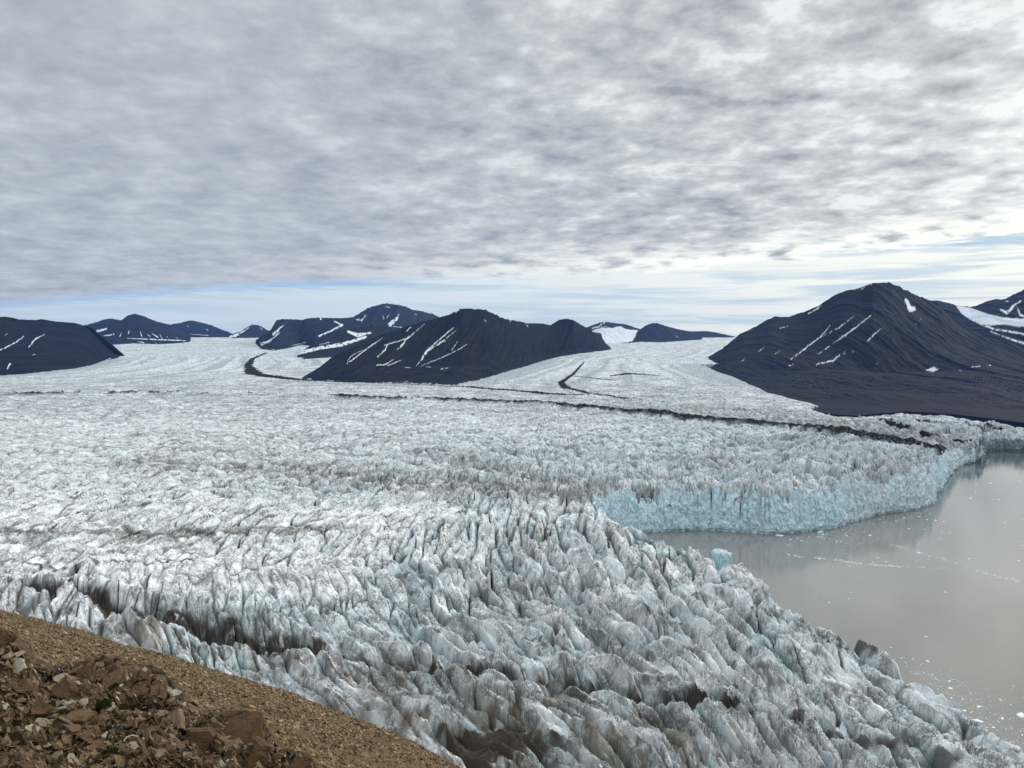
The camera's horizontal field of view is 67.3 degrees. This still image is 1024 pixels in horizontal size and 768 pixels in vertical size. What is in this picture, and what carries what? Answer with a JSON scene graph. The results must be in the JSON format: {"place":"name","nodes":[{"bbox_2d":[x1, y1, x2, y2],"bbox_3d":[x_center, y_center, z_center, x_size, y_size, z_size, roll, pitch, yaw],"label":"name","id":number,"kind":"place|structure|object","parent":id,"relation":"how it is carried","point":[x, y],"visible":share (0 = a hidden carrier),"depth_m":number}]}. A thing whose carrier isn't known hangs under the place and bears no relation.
{"place":"outdoors","nodes":[
{"label":"outdoors","id":0,"kind":"place"},
{"bbox_2d":[0,316,124,375],"bbox_3d":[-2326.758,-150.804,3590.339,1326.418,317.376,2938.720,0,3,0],"label":"mountain","id":1,"kind":"structure","parent":0,"point":[33,346],"depth_m":3307.80},
{"bbox_2d":[84,314,190,344],"bbox_3d":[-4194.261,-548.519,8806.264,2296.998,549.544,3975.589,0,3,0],"label":"mountain","id":2,"kind":"structure","parent":0,"point":[134,328],"depth_m":8238.20},
{"bbox_2d":[171,320,231,336],"bbox_3d":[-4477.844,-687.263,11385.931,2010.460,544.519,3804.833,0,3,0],"label":"mountain","id":3,"kind":"structure","parent":0,"point":[191,328],"depth_m":10851.12},
{"bbox_2d":[0,609,459,767],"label":"hillside","id":4,"kind":"structure","parent":0,"point":[346,750],"depth_m":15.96},
{"bbox_2d":[0,627,318,767],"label":"rock outcrop","id":5,"kind":"object","parent":4,"relation":"on","point":[124,753],"visible":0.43,"depth_m":5.86},
{"bbox_2d":[0,712,5,718],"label":"shale piece","id":6,"kind":"object","parent":5,"relation":"on","point":[3,715],"visible":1,"depth_m":4.98},
{"bbox_2d":[0,652,12,659],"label":"shale piece","id":7,"kind":"object","parent":5,"relation":"on","point":[9,655],"visible":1,"depth_m":6.97},
{"bbox_2d":[3,683,11,689],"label":"shale piece","id":8,"kind":"object","parent":5,"relation":"on","point":[8,686],"visible":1,"depth_m":5.83},
{"bbox_2d":[0,629,17,642],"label":"boulder","id":9,"kind":"object","parent":5,"relation":"on","point":[5,634],"visible":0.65,"depth_m":8.00},
{"bbox_2d":[13,651,25,657],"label":"shale piece","id":10,"kind":"object","parent":5,"relation":"on","point":[19,653],"visible":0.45,"depth_m":7.55},
{"bbox_2d":[13,658,26,672],"bbox_3d":[-4.517,2.575,7.022,0.213,0.026,0.151,-4,44,7],"label":"stone flake","id":11,"kind":"object","parent":5,"relation":"on","point":[20,665],"visible":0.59,"depth_m":7.01},
{"bbox_2d":[15,697,25,702],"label":"shale piece","id":12,"kind":"object","parent":5,"relation":"on","point":[21,700],"visible":0.91,"depth_m":5.86},
{"bbox_2d":[16,679,37,692],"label":"boulder","id":13,"kind":"object","parent":5,"relation":"on","point":[28,685],"visible":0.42,"depth_m":6.19},
{"bbox_2d":[18,760,36,767],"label":"shale piece","id":14,"kind":"object","parent":5,"relation":"on","point":[29,765],"visible":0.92,"depth_m":4.31},
{"bbox_2d":[25,724,40,732],"bbox_3d":[-3.094,2.227,4.956,0.106,0.013,0.076,-5,39,-31],"label":"stone flake","id":15,"kind":"object","parent":5,"relation":"on","point":[29,727],"visible":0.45,"depth_m":4.96},
{"bbox_2d":[30,660,41,665],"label":"shale piece","id":16,"kind":"object","parent":5,"relation":"on","point":[38,662],"visible":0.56,"depth_m":7.62},
{"bbox_2d":[35,760,46,767],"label":"shale piece","id":17,"kind":"object","parent":5,"relation":"on","point":[41,764],"visible":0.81,"depth_m":4.34},
{"bbox_2d":[31,702,54,717],"bbox_3d":[-3.222,2.244,5.271,0.163,0.090,0.122,0,29,-6],"label":"boulder","id":18,"kind":"object","parent":5,"relation":"on","point":[40,710],"visible":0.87,"depth_m":5.24},
{"bbox_2d":[35,718,52,732],"bbox_3d":[-3.111,2.259,5.088,0.134,0.010,0.118,35,38,19],"label":"shale piece","id":19,"kind":"object","parent":5,"relation":"on","point":[40,721],"visible":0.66,"depth_m":5.10},
{"bbox_2d":[51,751,62,758],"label":"shale piece","id":20,"kind":"object","parent":5,"relation":"on","point":[55,754],"visible":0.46,"depth_m":4.76},
{"bbox_2d":[53,667,66,674],"bbox_3d":[-4.426,2.805,7.527,0.119,0.062,0.120,-1,3,-14],"label":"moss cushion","id":21,"kind":"object","parent":5,"relation":"on","point":[60,670],"visible":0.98,"depth_m":7.51},
{"bbox_2d":[53,673,67,682],"bbox_3d":[-3.918,2.557,6.687,0.144,0.010,0.127,5,21,-16],"label":"shale piece","id":22,"kind":"object","parent":5,"relation":"on","point":[57,678],"visible":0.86,"depth_m":6.68},
{"bbox_2d":[51,706,70,712],"bbox_3d":[-3.125,2.261,5.295,0.155,0.023,0.106,-34,-29,0],"label":"shale piece","id":23,"kind":"object","parent":5,"relation":"on","point":[58,709],"visible":0.56,"depth_m":5.27},
{"bbox_2d":[56,715,72,723],"bbox_3d":[-3.001,2.250,5.151,0.129,0.103,0.019,-6,41,38],"label":"shale piece","id":24,"kind":"object","parent":5,"relation":"on","point":[64,719],"visible":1,"depth_m":5.12},
{"bbox_2d":[51,679,78,700],"bbox_3d":[-3.236,2.237,5.599,0.246,0.154,0.122,2,-41,29],"label":"boulder","id":25,"kind":"object","parent":5,"relation":"on","point":[65,688],"visible":0.79,"depth_m":5.55},
{"bbox_2d":[60,698,73,705],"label":"shale piece","id":26,"kind":"object","parent":5,"relation":"on","point":[65,702],"visible":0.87,"depth_m":5.46},
{"bbox_2d":[61,722,80,732],"bbox_3d":[-2.931,2.283,5.117,0.126,0.019,0.090,24,9,-9],"label":"shale piece","id":27,"kind":"object","parent":5,"relation":"on","point":[73,728],"visible":1,"depth_m":5.10},
{"bbox_2d":[67,753,74,763],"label":"shale piece","id":28,"kind":"object","parent":5,"relation":"on","point":[70,755],"visible":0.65,"depth_m":4.63},
{"bbox_2d":[68,665,82,675],"bbox_3d":[-4.293,2.814,7.536,0.184,0.028,0.132,-29,12,-6],"label":"shale piece","id":29,"kind":"object","parent":5,"relation":"on","point":[76,669],"visible":0.81,"depth_m":7.51},
{"bbox_2d":[74,698,87,705],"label":"shale piece","id":30,"kind":"object","parent":5,"relation":"on","point":[84,700],"visible":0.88,"depth_m":5.44},
{"bbox_2d":[65,708,99,724],"bbox_3d":[-2.946,2.278,5.239,0.234,0.085,0.130,0,23,-6],"label":"boulder","id":31,"kind":"object","parent":5,"relation":"on","point":[76,715],"visible":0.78,"depth_m":5.22},
{"bbox_2d":[75,730,92,742],"bbox_3d":[-2.823,2.329,5.090,0.111,0.014,0.110,30,13,33],"label":"shale piece","id":32,"kind":"object","parent":5,"relation":"on","point":[86,736],"visible":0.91,"depth_m":5.08},
{"bbox_2d":[75,665,95,676],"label":"boulder","id":33,"kind":"object","parent":5,"relation":"on","point":[89,669],"visible":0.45,"depth_m":7.47},
{"bbox_2d":[89,741,106,750],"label":"boulder","id":34,"kind":"object","parent":5,"relation":"on","point":[97,744],"visible":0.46,"depth_m":4.87},
{"bbox_2d":[95,662,103,666],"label":"shale piece","id":35,"kind":"object","parent":5,"relation":"on","point":[100,664],"visible":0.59,"depth_m":7.66},
{"bbox_2d":[94,669,105,679],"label":"shale piece","id":36,"kind":"object","parent":5,"relation":"on","point":[101,673],"visible":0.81,"depth_m":6.99},
{"bbox_2d":[96,715,103,723],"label":"shale piece","id":37,"kind":"object","parent":5,"relation":"on","point":[100,719],"visible":0.41,"depth_m":5.34},
{"bbox_2d":[95,698,112,708],"bbox_3d":[-2.987,2.345,5.629,0.126,0.081,0.120,-1,3,-24],"label":"moss cushion","id":38,"kind":"object","parent":5,"relation":"on","point":[103,704],"visible":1,"depth_m":5.61},
{"bbox_2d":[102,746,119,758],"bbox_3d":[-2.333,2.131,4.461,0.090,0.074,0.090,0,3,0],"label":"moss cushion","id":39,"kind":"object","parent":5,"relation":"on","point":[113,750],"visible":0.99,"depth_m":4.46},
{"bbox_2d":[106,702,115,711],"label":"shale piece","id":40,"kind":"object","parent":5,"relation":"on","point":[109,709],"visible":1,"depth_m":5.63},
{"bbox_2d":[102,667,127,689],"bbox_3d":[-3.483,2.599,6.759,0.233,0.083,0.217,2,44,34],"label":"boulder","id":41,"kind":"object","parent":5,"relation":"on","point":[113,679],"visible":0.7,"depth_m":6.73},
{"bbox_2d":[108,723,122,734],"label":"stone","id":42,"kind":"object","parent":5,"relation":"on","point":[117,727],"visible":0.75,"depth_m":5.36},
{"bbox_2d":[112,662,121,670],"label":"shale piece","id":43,"kind":"object","parent":5,"relation":"on","point":[115,665],"visible":0.47,"depth_m":6.94},
{"bbox_2d":[121,667,137,675],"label":"boulder","id":44,"kind":"object","parent":5,"relation":"on","point":[129,670],"visible":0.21,"depth_m":6.88},
{"bbox_2d":[125,721,137,727],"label":"shale piece","id":45,"kind":"object","parent":5,"relation":"on","point":[129,725],"visible":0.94,"depth_m":5.42},
{"bbox_2d":[129,741,138,749],"bbox_3d":[-2.257,2.156,4.581,0.074,0.009,0.052,-4,46,-4],"label":"stone flake","id":46,"kind":"object","parent":5,"relation":"on","point":[134,745],"visible":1,"depth_m":4.58},
{"bbox_2d":[130,719,137,730],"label":"shale piece","id":47,"kind":"object","parent":5,"relation":"on","point":[135,723],"visible":0.72,"depth_m":5.42},
{"bbox_2d":[127,736,145,747],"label":"boulder","id":48,"kind":"object","parent":5,"relation":"on","point":[133,738],"visible":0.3,"depth_m":4.69},
{"bbox_2d":[130,686,148,696],"bbox_3d":[-3.119,2.592,6.453,0.142,0.130,0.022,-11,-22,-39],"label":"shale piece","id":49,"kind":"object","parent":5,"relation":"on","point":[143,690],"visible":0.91,"depth_m":6.45},
{"bbox_2d":[141,715,155,722],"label":"shale piece","id":50,"kind":"object","parent":5,"relation":"on","point":[147,719],"visible":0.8,"depth_m":5.48},
{"bbox_2d":[148,685,164,700],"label":"boulder","id":51,"kind":"object","parent":5,"relation":"on","point":[158,690],"visible":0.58,"depth_m":6.53},
{"bbox_2d":[0,637,315,767],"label":"rubble","id":52,"kind":"object","parent":5,"relation":"on","point":[284,760],"visible":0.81,"depth_m":5.21},
{"bbox_2d":[155,748,164,757],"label":"shale piece","id":53,"kind":"object","parent":5,"relation":"on","point":[160,753],"visible":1,"depth_m":4.61},
{"bbox_2d":[156,710,164,715],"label":"shale piece","id":54,"kind":"object","parent":5,"relation":"on","point":[160,713],"visible":0.48,"depth_m":5.76},
{"bbox_2d":[157,740,170,746],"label":"shale piece","id":55,"kind":"object","parent":5,"relation":"on","point":[162,743],"visible":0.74,"depth_m":4.79},
{"bbox_2d":[166,697,175,704],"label":"shale piece","id":56,"kind":"object","parent":5,"relation":"on","point":[171,700],"visible":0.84,"depth_m":6.65},
{"bbox_2d":[169,689,181,695],"bbox_3d":[-2.965,2.719,6.775,0.110,0.014,0.078,-8,29,-25],"label":"stone flake","id":57,"kind":"object","parent":5,"relation":"on","point":[175,692],"visible":1,"depth_m":6.77},
{"bbox_2d":[166,709,185,732],"bbox_3d":[-2.424,2.442,5.539,0.201,0.203,0.059,1,-41,23],"label":"boulder","id":58,"kind":"object","parent":5,"relation":"on","point":[177,716],"visible":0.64,"depth_m":5.54},
{"bbox_2d":[178,742,185,749],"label":"shale piece","id":59,"kind":"object","parent":5,"relation":"on","point":[182,745],"visible":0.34,"depth_m":4.96},
{"bbox_2d":[193,716,202,727],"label":"shale piece","id":60,"kind":"object","parent":5,"relation":"on","point":[197,723],"visible":0.65,"depth_m":5.67},
{"bbox_2d":[184,727,217,753],"bbox_3d":[-2.207,2.552,5.466,0.227,0.227,0.141,-1,-15,-20],"label":"boulder","id":61,"kind":"object","parent":5,"relation":"on","point":[202,738],"visible":0.66,"depth_m":5.42},
{"bbox_2d":[209,733,229,754],"bbox_3d":[-2.114,2.680,5.514,0.303,0.334,0.113,0,-27,9],"label":"rock","id":62,"kind":"object","parent":5,"relation":"on","point":[218,740],"visible":0.3,"depth_m":5.51},
{"bbox_2d":[224,738,242,747],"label":"boulder","id":63,"kind":"object","parent":62,"relation":"on","point":[234,741],"visible":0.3,"depth_m":5.53},
{"bbox_2d":[222,710,265,741],"bbox_3d":[-2.026,2.667,5.738,0.394,0.193,0.404,-1,44,-14],"label":"boulder","id":64,"kind":"object","parent":5,"relation":"on","point":[241,726],"visible":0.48,"depth_m":5.73},
{"bbox_2d":[244,736,271,767],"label":"boulder","id":65,"kind":"object","parent":5,"relation":"on","point":[261,749],"visible":0.77,"depth_m":5.45},
{"bbox_2d":[289,758,307,767],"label":"boulder","id":66,"kind":"object","parent":5,"relation":"on","point":[297,762],"visible":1,"depth_m":5.25},
{"bbox_2d":[229,325,267,337],"bbox_3d":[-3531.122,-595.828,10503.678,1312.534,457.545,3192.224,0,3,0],"label":"mountain","id":67,"kind":"structure","parent":0,"point":[254,331],"depth_m":10130.63},
{"bbox_2d":[255,317,371,350],"bbox_3d":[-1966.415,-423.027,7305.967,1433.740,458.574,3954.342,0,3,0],"label":"mountain","id":68,"kind":"structure","parent":0,"point":[284,334],"depth_m":7143.93},
{"bbox_2d":[297,326,398,358],"bbox_3d":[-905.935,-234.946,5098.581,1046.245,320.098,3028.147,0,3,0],"label":"mountain","id":69,"kind":"structure","parent":0,"point":[332,344],"depth_m":4970.17},
{"bbox_2d":[343,303,439,327],"bbox_3d":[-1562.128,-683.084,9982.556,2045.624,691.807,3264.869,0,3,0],"label":"mountain","id":70,"kind":"structure","parent":0,"point":[390,315],"depth_m":9081.65},
{"bbox_2d":[302,308,610,384],"bbox_3d":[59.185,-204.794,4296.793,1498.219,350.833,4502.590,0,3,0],"label":"mountain","id":71,"kind":"structure","parent":0,"point":[460,345],"depth_m":2967.90},
{"bbox_2d":[0,337,1023,767],"bbox_3d":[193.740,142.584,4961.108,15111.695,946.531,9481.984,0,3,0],"label":"glacier","id":72,"kind":"object","parent":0,"point":[460,575],"visible":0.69,"depth_m":497.62},
{"bbox_2d":[583,436,1023,533],"bbox_3d":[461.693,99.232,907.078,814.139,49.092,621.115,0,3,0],"label":"ice front","id":73,"kind":"structure","parent":72,"relation":"attached to","point":[800,511],"depth_m":694.84},
{"bbox_2d":[0,0,1023,336],"label":"sky","id":74,"kind":"structure","parent":0,"point":[728,167]},
{"bbox_2d":[586,322,639,342],"bbox_3d":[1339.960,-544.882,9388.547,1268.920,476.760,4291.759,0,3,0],"label":"mountain","id":75,"kind":"structure","parent":0,"point":[607,332],"depth_m":8885.33},
{"bbox_2d":[635,323,701,342],"bbox_3d":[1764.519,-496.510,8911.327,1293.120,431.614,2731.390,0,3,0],"label":"mountain","id":76,"kind":"structure","parent":0,"point":[654,332],"depth_m":8548.01},
{"bbox_2d":[690,331,734,337],"bbox_3d":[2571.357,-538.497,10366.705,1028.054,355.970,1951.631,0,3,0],"label":"mountain","id":77,"kind":"structure","parent":0,"point":[705,334],"depth_m":9999.23},
{"bbox_2d":[643,451,1023,749],"bbox_3d":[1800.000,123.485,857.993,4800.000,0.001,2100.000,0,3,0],"label":"water","id":78,"kind":"structure","parent":0,"point":[969,624],"depth_m":549.10},
{"bbox_2d":[711,548,731,570],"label":"iceberg","id":79,"kind":"structure","parent":78,"relation":"on","point":[722,558],"depth_m":481.91},
{"bbox_2d":[789,536,1023,743],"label":"brash ice","id":80,"kind":"structure","parent":78,"relation":"on","point":[927,671],"depth_m":555.85},
{"bbox_2d":[708,282,1023,427],"bbox_3d":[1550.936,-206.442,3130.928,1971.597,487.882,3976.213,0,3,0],"label":"mountain","id":81,"kind":"structure","parent":0,"point":[879,349],"depth_m":2673.59},
{"bbox_2d":[928,289,1023,355],"bbox_3d":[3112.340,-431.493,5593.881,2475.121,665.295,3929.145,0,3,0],"label":"mountain","id":82,"kind":"structure","parent":0,"point":[1000,321],"depth_m":4875.40}
]}

